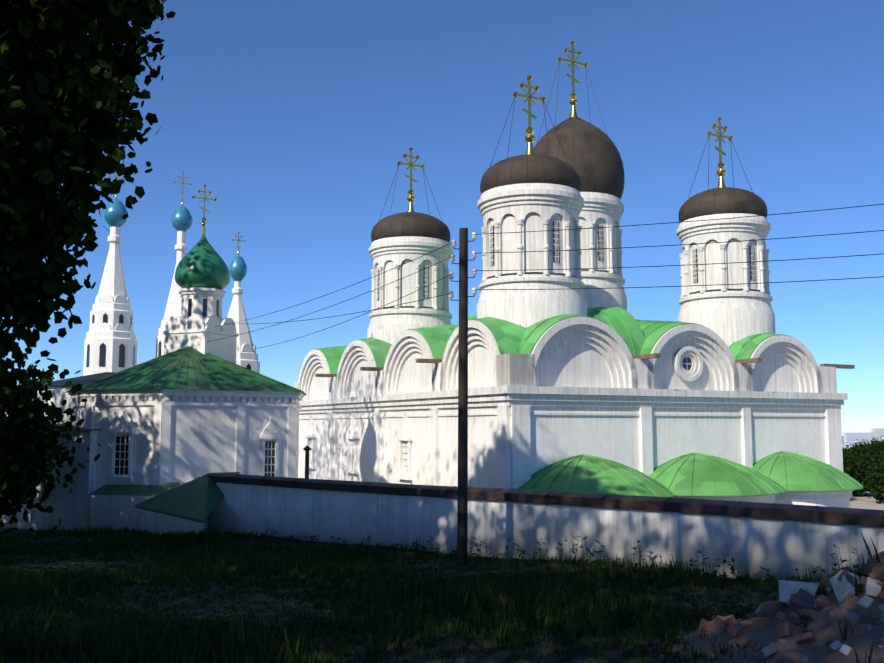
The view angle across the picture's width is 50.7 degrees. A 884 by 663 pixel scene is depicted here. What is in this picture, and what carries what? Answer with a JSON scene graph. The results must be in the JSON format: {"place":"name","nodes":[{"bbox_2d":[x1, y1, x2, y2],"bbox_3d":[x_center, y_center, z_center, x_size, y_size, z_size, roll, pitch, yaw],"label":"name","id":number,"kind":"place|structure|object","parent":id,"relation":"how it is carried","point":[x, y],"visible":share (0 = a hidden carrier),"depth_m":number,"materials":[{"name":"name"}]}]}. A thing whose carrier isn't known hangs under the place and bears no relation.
{"place":"outdoors","nodes":[
{"label":"outdoors","id":0,"kind":"place"},
{"bbox_2d":[0,436,883,662],"bbox_3d":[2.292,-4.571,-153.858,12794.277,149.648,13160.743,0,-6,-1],"label":"terrain","id":1,"kind":"structure","parent":0,"point":[767,634],"depth_m":12.28,"materials":[{"name":"green plant"}]},
{"bbox_2d":[0,0,175,397],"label":"tree","id":2,"kind":"object","parent":1,"relation":"on","point":[66,104],"visible":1,"depth_m":18.13,"materials":[{"name":"green plant"}]},
{"bbox_2d":[3,372,179,530],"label":"buildings","id":3,"kind":"structure","parent":1,"relation":"on","point":[83,503],"depth_m":35.77,"materials":[{"name":"white paint"}]},
{"bbox_2d":[83,171,259,375],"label":"church towers","id":4,"kind":"structure","parent":1,"relation":"on","point":[110,343],"depth_m":62.84,"materials":[{"name":"white paint"}]},
{"bbox_2d":[65,185,305,489],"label":"church","id":5,"kind":"structure","parent":1,"relation":"on","point":[191,403],"depth_m":36.76,"materials":[{"name":"white paint"}]},
{"bbox_2d":[135,445,310,535],"bbox_3d":[-8.491,8.156,35.174,3.830,7.506,10.738,-1,-6,10],"label":"lean to and vent","id":6,"kind":"object","parent":1,"relation":"on","point":[191,505],"visible":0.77,"depth_m":31.60,"materials":[{"name":"green metal"}]},
{"bbox_2d":[0,523,880,662],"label":"grass and weeds","id":7,"kind":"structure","parent":1,"relation":"on","point":[18,643],"depth_m":14.60,"materials":[{"name":"green plant"}]},
{"bbox_2d":[0,307,883,534],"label":"bushes","id":8,"kind":"object","parent":1,"relation":"on","point":[25,467],"visible":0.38,"depth_m":31.82,"materials":[{"name":"green plant"}]},
{"bbox_2d":[205,473,883,580],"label":"fence wall","id":9,"kind":"structure","parent":1,"relation":"on","point":[779,540],"depth_m":22.29,"materials":[{"name":"white paint"}]},
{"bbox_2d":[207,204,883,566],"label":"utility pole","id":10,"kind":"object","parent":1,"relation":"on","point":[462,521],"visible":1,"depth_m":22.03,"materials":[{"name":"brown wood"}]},
{"bbox_2d":[294,41,862,507],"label":"cathedral","id":11,"kind":"structure","parent":1,"relation":"on","point":[580,379],"depth_m":40.68,"materials":[{"name":"white paint"}]},
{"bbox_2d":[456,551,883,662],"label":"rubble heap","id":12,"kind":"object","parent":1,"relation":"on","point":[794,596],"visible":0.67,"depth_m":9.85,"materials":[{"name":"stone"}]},
{"bbox_2d":[1,0,883,435],"label":"sky","id":13,"kind":"structure","parent":0,"point":[298,117],"materials":[{"name":"blue"}]},
{"bbox_2d":[842,428,883,448],"bbox_3d":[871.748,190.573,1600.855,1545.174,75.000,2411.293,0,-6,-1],"label":"building","id":14,"kind":"structure","parent":0,"point":[850,437],"depth_m":2698.44,"materials":[{"name":"white paint"}]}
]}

